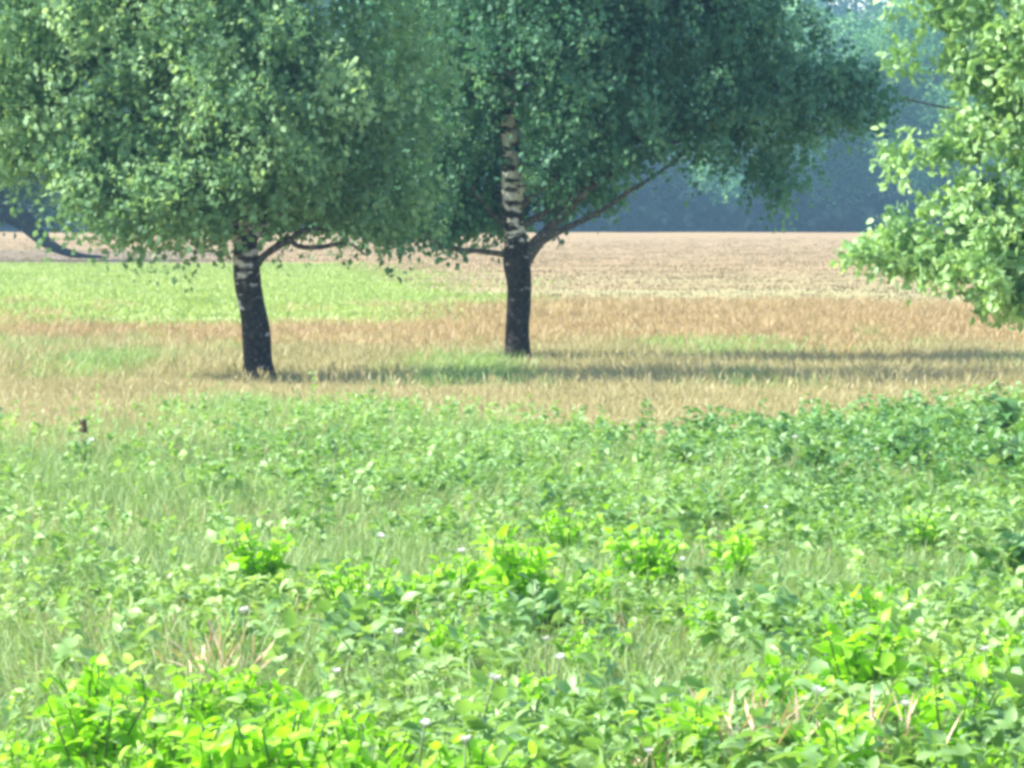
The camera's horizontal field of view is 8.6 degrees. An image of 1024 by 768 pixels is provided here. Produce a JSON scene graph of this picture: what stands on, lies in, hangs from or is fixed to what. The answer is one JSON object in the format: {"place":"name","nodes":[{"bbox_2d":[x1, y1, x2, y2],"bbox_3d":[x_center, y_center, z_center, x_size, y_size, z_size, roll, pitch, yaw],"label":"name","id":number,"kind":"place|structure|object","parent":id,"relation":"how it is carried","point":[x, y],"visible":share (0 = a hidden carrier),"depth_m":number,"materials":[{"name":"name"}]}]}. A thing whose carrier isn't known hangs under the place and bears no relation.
{"place":"outdoors","nodes":[
{"label":"outdoors","id":0,"kind":"place"},
{"bbox_2d":[0,231,1012,756],"bbox_3d":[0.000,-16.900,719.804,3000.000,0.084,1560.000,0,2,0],"label":"ground","id":1,"kind":"structure","parent":0,"point":[670,239],"depth_m":235.87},
{"bbox_2d":[3,727,60,767],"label":"leafy weed","id":2,"kind":"object","parent":1,"relation":"on","point":[45,752],"visible":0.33,"depth_m":22.11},
{"bbox_2d":[0,738,65,767],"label":"leafy weed","id":3,"kind":"object","parent":1,"relation":"on","point":[11,759],"visible":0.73,"depth_m":21.22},
{"bbox_2d":[0,741,82,767],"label":"leafy weed","id":4,"kind":"object","parent":1,"relation":"on","point":[16,750],"visible":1,"depth_m":20.19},
{"bbox_2d":[0,68,106,258],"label":"tree","id":5,"kind":"object","parent":1,"relation":"on","point":[25,220],"visible":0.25,"depth_m":239.66,"materials":[{"name":"green plant"}]},
{"bbox_2d":[65,436,95,462],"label":"leafy weed","id":6,"kind":"object","parent":1,"relation":"on","point":[75,447],"visible":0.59,"depth_m":50.20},
{"bbox_2d":[78,418,90,439],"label":"dock plant","id":7,"kind":"object","parent":1,"relation":"on","point":[84,429],"visible":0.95,"depth_m":51.86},
{"bbox_2d":[21,61,147,200],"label":"woodland tree","id":8,"kind":"object","parent":1,"relation":"on","point":[85,84],"depth_m":505.93,"materials":[{"name":"green plant"}]},
{"bbox_2d":[32,654,146,766],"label":"leafy weed","id":9,"kind":"object","parent":1,"relation":"on","point":[92,686],"visible":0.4,"depth_m":22.80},
{"bbox_2d":[35,673,165,767],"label":"leafy weed","id":10,"kind":"object","parent":1,"relation":"on","point":[77,734],"visible":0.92,"depth_m":21.54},
{"bbox_2d":[123,740,171,767],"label":"leafy weed","id":11,"kind":"object","parent":1,"relation":"on","point":[141,759],"visible":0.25,"depth_m":21.88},
{"bbox_2d":[101,745,224,767],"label":"leafy weed","id":12,"kind":"object","parent":1,"relation":"on","point":[135,764],"visible":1,"depth_m":19.62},
{"bbox_2d":[138,708,221,767],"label":"leafy weed","id":13,"kind":"object","parent":1,"relation":"on","point":[160,757],"visible":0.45,"depth_m":21.38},
{"bbox_2d":[123,653,249,755],"bbox_3d":[-1.086,1.171,22.891,0.426,0.517,0.398,0,2,-5],"label":"leafy weed","id":14,"kind":"object","parent":1,"relation":"on","point":[202,694],"visible":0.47,"depth_m":22.86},
{"bbox_2d":[152,613,274,691],"bbox_3d":[-1.138,1.050,26.144,0.460,0.345,0.484,0,2,0],"label":"dry grass tuft","id":15,"kind":"object","parent":1,"relation":"on","point":[218,643],"visible":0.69,"depth_m":26.16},
{"bbox_2d":[165,706,279,767],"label":"leafy weed","id":16,"kind":"object","parent":1,"relation":"on","point":[205,754],"visible":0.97,"depth_m":20.23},
{"bbox_2d":[0,0,484,380],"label":"birch tree","id":17,"kind":"object","parent":1,"relation":"on","point":[128,176],"visible":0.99,"depth_m":75.62,"materials":[{"name":"green plant"}]},
{"bbox_2d":[237,606,248,676],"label":"white flower","id":18,"kind":"object","parent":1,"relation":"on","point":[243,609],"visible":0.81,"depth_m":26.69,"materials":[{"name":"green plant"}]},
{"bbox_2d":[216,665,289,726],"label":"leafy weed","id":19,"kind":"object","parent":1,"relation":"on","point":[252,678],"visible":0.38,"depth_m":24.29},
{"bbox_2d":[213,521,298,604],"bbox_3d":[-1.237,0.926,33.015,0.348,0.532,0.379,1,2,25],"label":"leafy weed","id":20,"kind":"object","parent":1,"relation":"on","point":[271,558],"visible":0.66,"depth_m":32.99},
{"bbox_2d":[216,687,348,767],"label":"leafy weed","id":21,"kind":"object","parent":1,"relation":"on","point":[286,750],"visible":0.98,"depth_m":20.22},
{"bbox_2d":[247,679,328,761],"bbox_3d":[-0.742,1.199,22.888,0.297,0.416,0.272,0,2,-6],"label":"leafy weed","id":22,"kind":"object","parent":1,"relation":"on","point":[261,697],"visible":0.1,"depth_m":22.91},
{"bbox_2d":[266,740,358,767],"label":"leafy weed","id":23,"kind":"object","parent":1,"relation":"on","point":[328,752],"visible":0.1,"depth_m":20.61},
{"bbox_2d":[278,699,354,757],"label":"leafy weed","id":24,"kind":"object","parent":1,"relation":"on","point":[331,737],"visible":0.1,"depth_m":21.91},
{"bbox_2d":[292,0,367,172],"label":"woodland tree","id":25,"kind":"object","parent":1,"relation":"on","point":[327,2],"visible":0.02,"depth_m":515.94,"materials":[{"name":"green plant"}]},
{"bbox_2d":[0,259,673,331],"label":"fresh grass","id":26,"kind":"structure","parent":1,"relation":"on","point":[199,295],"depth_m":152.74,"materials":[{"name":"plant"}]},
{"bbox_2d":[293,734,404,767],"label":"leafy weed","id":27,"kind":"object","parent":1,"relation":"on","point":[351,757],"visible":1,"depth_m":20.12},
{"bbox_2d":[312,558,397,621],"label":"leafy weed","id":28,"kind":"object","parent":1,"relation":"on","point":[341,583],"visible":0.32,"depth_m":31.08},
{"bbox_2d":[329,591,389,671],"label":"leafy weed","id":29,"kind":"object","parent":1,"relation":"on","point":[346,605],"visible":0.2,"depth_m":28.17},
{"bbox_2d":[332,763,415,767],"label":"leafy weed","id":30,"kind":"object","parent":1,"relation":"on","point":[338,765],"visible":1,"depth_m":19.93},
{"bbox_2d":[368,532,385,591],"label":"white flower","id":31,"kind":"object","parent":1,"relation":"on","point":[380,535],"visible":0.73,"depth_m":32.69,"materials":[{"name":"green plant"}]},
{"bbox_2d":[325,698,431,767],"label":"leafy weed","id":32,"kind":"object","parent":1,"relation":"on","point":[346,720],"visible":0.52,"depth_m":21.53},
{"bbox_2d":[388,628,402,712],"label":"white flower","id":33,"kind":"object","parent":1,"relation":"on","point":[397,631],"visible":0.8,"depth_m":25.39,"materials":[{"name":"green plant"}]},
{"bbox_2d":[312,0,481,177],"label":"woodland tree","id":34,"kind":"object","parent":1,"relation":"on","point":[358,3],"visible":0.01,"depth_m":509.17,"materials":[{"name":"green plant"}]},
{"bbox_2d":[385,563,439,631],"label":"leafy weed","id":35,"kind":"object","parent":1,"relation":"on","point":[432,578],"visible":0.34,"depth_m":31.44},
{"bbox_2d":[399,751,442,767],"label":"leafy weed","id":36,"kind":"object","parent":1,"relation":"on","point":[404,765],"visible":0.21,"depth_m":20.84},
{"bbox_2d":[418,718,430,767],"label":"white flower","id":37,"kind":"object","parent":1,"relation":"on","point":[424,722],"visible":1,"depth_m":20.92,"materials":[{"name":"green plant"}]},
{"bbox_2d":[423,616,480,673],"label":"leafy weed","id":38,"kind":"object","parent":1,"relation":"on","point":[442,630],"visible":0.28,"depth_m":26.98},
{"bbox_2d":[456,548,464,614],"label":"white flower","id":39,"kind":"object","parent":1,"relation":"on","point":[461,550],"visible":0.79,"depth_m":31.24,"materials":[{"name":"green plant"}]},
{"bbox_2d":[428,552,495,619],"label":"leafy weed","id":40,"kind":"object","parent":1,"relation":"on","point":[469,568],"visible":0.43,"depth_m":31.84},
{"bbox_2d":[459,735,470,767],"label":"white flower","id":41,"kind":"object","parent":1,"relation":"on","point":[464,739],"visible":1,"depth_m":20.28,"materials":[{"name":"green plant"}]},
{"bbox_2d":[421,733,550,767],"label":"leafy weed","id":42,"kind":"object","parent":1,"relation":"on","point":[476,757],"visible":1,"depth_m":20.44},
{"bbox_2d":[0,236,976,308],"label":"stubble","id":43,"kind":"object","parent":1,"relation":"on","point":[706,276],"visible":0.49,"depth_m":217.19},
{"bbox_2d":[478,672,500,737],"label":"white flower","id":44,"kind":"object","parent":1,"relation":"on","point":[493,677],"visible":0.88,"depth_m":22.89,"materials":[{"name":"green plant"}]},
{"bbox_2d":[0,151,1019,232],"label":"undergrowth","id":45,"kind":"object","parent":1,"relation":"on","point":[661,210],"visible":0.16,"depth_m":496.04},
{"bbox_2d":[0,372,1023,767],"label":"weeds","id":46,"kind":"object","parent":1,"relation":"on","point":[580,724],"visible":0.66,"depth_m":31.20,"materials":[{"name":"plant"}]},
{"bbox_2d":[0,321,1023,391],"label":"meadow green grass","id":47,"kind":"structure","parent":1,"relation":"on","point":[86,361],"depth_m":82.86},
{"bbox_2d":[471,660,556,720],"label":"leafy weed","id":48,"kind":"object","parent":1,"relation":"on","point":[533,689],"visible":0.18,"depth_m":23.90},
{"bbox_2d":[469,523,559,625],"bbox_3d":[0.022,0.941,31.084,0.409,0.625,0.446,0,2,-5],"label":"leafy weed","id":49,"kind":"object","parent":1,"relation":"on","point":[507,564],"visible":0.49,"depth_m":31.04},
{"bbox_2d":[542,636,548,676],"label":"white flower","id":50,"kind":"object","parent":1,"relation":"on","point":[546,638],"visible":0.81,"depth_m":25.03,"materials":[{"name":"green plant"}]},
{"bbox_2d":[499,573,593,658],"bbox_3d":[0.160,1.047,29.083,0.362,0.481,0.394,1,2,31],"label":"leafy weed","id":51,"kind":"object","parent":1,"relation":"on","point":[548,613],"visible":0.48,"depth_m":29.05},
{"bbox_2d":[553,653,564,710],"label":"white flower","id":52,"kind":"object","parent":1,"relation":"on","point":[560,656],"visible":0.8,"depth_m":23.96,"materials":[{"name":"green plant"}]},
{"bbox_2d":[524,503,610,571],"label":"leafy weed","id":53,"kind":"object","parent":1,"relation":"on","point":[558,523],"visible":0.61,"depth_m":36.58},
{"bbox_2d":[546,558,619,632],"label":"leafy weed","id":54,"kind":"object","parent":1,"relation":"on","point":[605,591],"visible":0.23,"depth_m":30.75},
{"bbox_2d":[519,54,656,183],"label":"woodland tree","id":55,"kind":"object","parent":1,"relation":"on","point":[606,131],"depth_m":511.46,"materials":[{"name":"green plant"}]},
{"bbox_2d":[550,622,636,684],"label":"leafy weed","id":56,"kind":"object","parent":1,"relation":"on","point":[583,645],"visible":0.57,"depth_m":26.96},
{"bbox_2d":[306,0,914,360],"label":"birch tree","id":57,"kind":"object","parent":1,"relation":"on","point":[571,121],"visible":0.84,"depth_m":84.10,"materials":[{"name":"green plant"}]},
{"bbox_2d":[575,10,692,205],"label":"woodland tree","id":58,"kind":"object","parent":1,"relation":"on","point":[638,195],"visible":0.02,"depth_m":516.33,"materials":[{"name":"green plant"}]},
{"bbox_2d":[600,523,689,606],"bbox_3d":[0.647,0.928,33.475,0.434,0.494,0.317,0,2,-4],"label":"leafy weed","id":59,"kind":"object","parent":1,"relation":"on","point":[651,542],"visible":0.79,"depth_m":33.42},
{"bbox_2d":[644,748,652,767],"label":"white flower","id":60,"kind":"object","parent":1,"relation":"on","point":[648,751],"visible":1,"depth_m":19.88,"materials":[{"name":"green plant"}]},
{"bbox_2d":[603,720,710,767],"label":"dry grass tuft","id":61,"kind":"object","parent":1,"relation":"on","point":[667,756],"visible":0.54,"depth_m":21.45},
{"bbox_2d":[621,687,731,767],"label":"leafy weed","id":62,"kind":"object","parent":1,"relation":"on","point":[707,716],"visible":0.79,"depth_m":21.53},
{"bbox_2d":[658,440,705,476],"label":"leafy weed","id":63,"kind":"object","parent":1,"relation":"on","point":[680,451],"visible":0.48,"depth_m":47.74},
{"bbox_2d":[680,557,687,636],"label":"white flower","id":64,"kind":"object","parent":1,"relation":"on","point":[682,558],"visible":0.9,"depth_m":30.65,"materials":[{"name":"green plant"}]},
{"bbox_2d":[677,597,721,657],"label":"leafy weed","id":65,"kind":"object","parent":1,"relation":"on","point":[708,616],"visible":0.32,"depth_m":29.71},
{"bbox_2d":[649,4,775,204],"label":"woodland tree","id":66,"kind":"object","parent":1,"relation":"on","point":[676,176],"visible":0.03,"depth_m":515.70,"materials":[{"name":"green plant"}]},
{"bbox_2d":[695,524,763,590],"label":"leafy weed","id":67,"kind":"object","parent":1,"relation":"on","point":[738,548],"visible":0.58,"depth_m":33.80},
{"bbox_2d":[645,677,834,766],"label":"dry grass tuft","id":68,"kind":"object","parent":1,"relation":"on","point":[749,720],"visible":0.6,"depth_m":21.63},
{"bbox_2d":[673,0,840,206],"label":"woodland tree","id":69,"kind":"object","parent":1,"relation":"on","point":[727,194],"visible":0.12,"depth_m":506.67,"materials":[{"name":"green plant"}]},
{"bbox_2d":[720,584,798,662],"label":"leafy weed","id":70,"kind":"object","parent":1,"relation":"on","point":[762,590],"visible":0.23,"depth_m":29.07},
{"bbox_2d":[753,435,794,468],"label":"leafy weed","id":71,"kind":"object","parent":1,"relation":"on","point":[787,449],"visible":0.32,"depth_m":47.71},
{"bbox_2d":[740,653,834,712],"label":"leafy weed","id":72,"kind":"object","parent":1,"relation":"on","point":[770,660],"visible":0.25,"depth_m":24.10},
{"bbox_2d":[593,380,1023,506],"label":"dark weeds","id":73,"kind":"object","parent":1,"relation":"on","point":[969,437],"visible":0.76,"depth_m":48.15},
{"bbox_2d":[804,684,824,736],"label":"white flower","id":74,"kind":"object","parent":1,"relation":"on","point":[817,689],"visible":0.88,"depth_m":22.29,"materials":[{"name":"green plant"}]},
{"bbox_2d":[784,620,845,671],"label":"leafy weed","id":75,"kind":"object","parent":1,"relation":"on","point":[806,637],"visible":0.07,"depth_m":27.85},
{"bbox_2d":[766,29,867,207],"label":"woodland tree","id":76,"kind":"object","parent":1,"relation":"on","point":[817,183],"visible":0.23,"depth_m":515.58,"materials":[{"name":"green plant"}]},
{"bbox_2d":[794,440,841,484],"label":"leafy weed","id":77,"kind":"object","parent":1,"relation":"on","point":[808,454],"visible":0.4,"depth_m":46.06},
{"bbox_2d":[800,0,852,47],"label":"woodland tree","id":78,"kind":"object","parent":1,"relation":"on","point":[834,24],"visible":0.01,"depth_m":837.21,"materials":[{"name":"green plant"}]},
{"bbox_2d":[791,1,875,194],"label":"woodland tree","id":79,"kind":"object","parent":1,"relation":"on","point":[841,30],"visible":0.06,"depth_m":564.66,"materials":[{"name":"green plant"}]},
{"bbox_2d":[788,703,886,767],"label":"leafy weed","id":80,"kind":"object","parent":1,"relation":"on","point":[850,730],"visible":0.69,"depth_m":20.89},
{"bbox_2d":[796,0,911,173],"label":"woodland tree","id":81,"kind":"object","parent":1,"relation":"on","point":[854,7],"visible":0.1,"depth_m":838.78,"materials":[{"name":"green plant"}]},
{"bbox_2d":[839,429,880,466],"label":"leafy weed","id":82,"kind":"object","parent":1,"relation":"on","point":[848,436],"visible":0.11,"depth_m":48.62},
{"bbox_2d":[811,607,921,704],"bbox_3d":[1.310,1.103,25.230,0.402,0.563,0.368,0,2,-4],"label":"leafy weed","id":83,"kind":"object","parent":1,"relation":"on","point":[849,656],"visible":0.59,"depth_m":25.18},
{"bbox_2d":[829,584,909,650],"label":"leafy weed","id":84,"kind":"object","parent":1,"relation":"on","point":[865,594],"visible":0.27,"depth_m":28.16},
{"bbox_2d":[813,0,931,206],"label":"woodland tree","id":85,"kind":"object","parent":1,"relation":"on","point":[865,180],"visible":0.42,"depth_m":513.51,"materials":[{"name":"green plant"}]},
{"bbox_2d":[816,683,961,766],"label":"dry grass tuft","id":86,"kind":"object","parent":1,"relation":"on","point":[911,708],"visible":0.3,"depth_m":21.67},
{"bbox_2d":[859,3,942,200],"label":"woodland tree","id":87,"kind":"object","parent":1,"relation":"on","point":[918,48],"visible":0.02,"depth_m":569.35,"materials":[{"name":"green plant"}]},
{"bbox_2d":[900,699,909,736],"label":"white flower","id":88,"kind":"object","parent":1,"relation":"on","point":[905,703],"visible":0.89,"depth_m":21.72,"materials":[{"name":"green plant"}]},
{"bbox_2d":[885,428,926,473],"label":"leafy weed","id":89,"kind":"object","parent":1,"relation":"on","point":[896,436],"visible":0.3,"depth_m":47.72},
{"bbox_2d":[852,0,984,202],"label":"woodland tree","id":90,"kind":"object","parent":1,"relation":"on","point":[934,92],"visible":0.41,"depth_m":510.28,"materials":[{"name":"green plant"}]},
{"bbox_2d":[893,655,944,694],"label":"leafy weed","id":91,"kind":"object","parent":1,"relation":"on","point":[917,668],"visible":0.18,"depth_m":25.67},
{"bbox_2d":[871,676,969,726],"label":"leafy weed","id":92,"kind":"object","parent":1,"relation":"on","point":[878,689],"visible":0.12,"depth_m":23.05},
{"bbox_2d":[849,0,993,160],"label":"woodland tree","id":93,"kind":"object","parent":1,"relation":"on","point":[887,1],"visible":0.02,"depth_m":849.98,"materials":[{"name":"green plant"}]},
{"bbox_2d":[829,0,1023,333],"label":"lime tree","id":94,"kind":"object","parent":1,"relation":"on","point":[988,257],"visible":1,"depth_m":63.75,"materials":[{"name":"green plant"}]},
{"bbox_2d":[900,506,953,559],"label":"leafy weed","id":95,"kind":"object","parent":1,"relation":"on","point":[934,531],"visible":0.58,"depth_m":37.62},
{"bbox_2d":[888,661,1021,766],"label":"leafy weed","id":96,"kind":"object","parent":1,"relation":"on","point":[933,714],"visible":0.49,"depth_m":21.91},
{"bbox_2d":[908,1,1004,173],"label":"woodland tree","id":97,"kind":"object","parent":1,"relation":"on","point":[992,162],"depth_m":813.00,"materials":[{"name":"green plant"}]},
{"bbox_2d":[929,641,1005,693],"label":"leafy weed","id":98,"kind":"object","parent":1,"relation":"on","point":[970,651],"visible":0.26,"depth_m":25.18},
{"bbox_2d":[938,2,999,167],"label":"woodland tree","id":99,"kind":"object","parent":1,"relation":"on","point":[983,166],"depth_m":583.52,"materials":[{"name":"green plant"}]},
{"bbox_2d":[947,404,994,443],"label":"leafy weed","id":100,"kind":"object","parent":1,"relation":"on","point":[955,412],"visible":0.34,"depth_m":50.41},
{"bbox_2d":[929,740,1021,767],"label":"leafy weed","id":101,"kind":"object","parent":1,"relation":"on","point":[989,759],"visible":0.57,"depth_m":20.90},
{"bbox_2d":[943,0,1022,189],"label":"woodland tree","id":102,"kind":"object","parent":1,"relation":"on","point":[972,99],"visible":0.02,"depth_m":507.24,"materials":[{"name":"green plant"}]},
{"bbox_2d":[980,646,988,689],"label":"white flower","id":103,"kind":"object","parent":1,"relation":"on","point":[984,648],"visible":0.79,"depth_m":24.41,"materials":[{"name":"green plant"}]},
{"bbox_2d":[963,524,1023,588],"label":"leafy weed","id":104,"kind":"object","parent":1,"relation":"on","point":[1015,542],"visible":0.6,"depth_m":33.41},
{"bbox_2d":[968,392,1021,444],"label":"leafy weed","id":105,"kind":"object","parent":1,"relation":"on","point":[1005,409],"visible":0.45,"depth_m":51.32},
{"bbox_2d":[967,657,1023,707],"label":"leafy weed","id":106,"kind":"object","parent":1,"relation":"on","point":[1015,677],"visible":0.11,"depth_m":23.87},
{"bbox_2d":[974,618,1023,675],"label":"leafy weed","id":107,"kind":"object","parent":1,"relation":"on","point":[991,659],"visible":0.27,"depth_m":26.23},
{"bbox_2d":[980,421,1023,481],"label":"leafy weed","id":108,"kind":"object","parent":1,"relation":"on","point":[993,433],"visible":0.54,"depth_m":46.05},
{"bbox_2d":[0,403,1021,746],"bbox_3d":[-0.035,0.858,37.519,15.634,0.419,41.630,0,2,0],"label":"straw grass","id":109,"kind":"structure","parent":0,"point":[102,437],"depth_m":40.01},
{"bbox_2d":[0,382,1023,767],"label":"green grass","id":110,"kind":"structure","parent":0,"point":[46,464],"depth_m":36.03,"materials":[{"name":"plant"}]},
{"bbox_2d":[0,289,1023,365],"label":"golden grass","id":111,"kind":"structure","parent":0,"point":[842,317],"depth_m":109.10,"materials":[{"name":"plant"}]},
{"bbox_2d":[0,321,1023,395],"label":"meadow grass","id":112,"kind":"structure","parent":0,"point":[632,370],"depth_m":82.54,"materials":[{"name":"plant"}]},
{"bbox_2d":[0,360,1023,449],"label":"tan grass","id":113,"kind":"structure","parent":0,"point":[171,382],"depth_m":69.59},
{"bbox_2d":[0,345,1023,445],"bbox_3d":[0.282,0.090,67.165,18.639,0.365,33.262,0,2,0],"label":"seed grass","id":114,"kind":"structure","parent":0,"point":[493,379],"depth_m":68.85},
{"bbox_2d":[224,0,892,168],"label":"sky","id":115,"kind":"structure","parent":0,"point":[860,4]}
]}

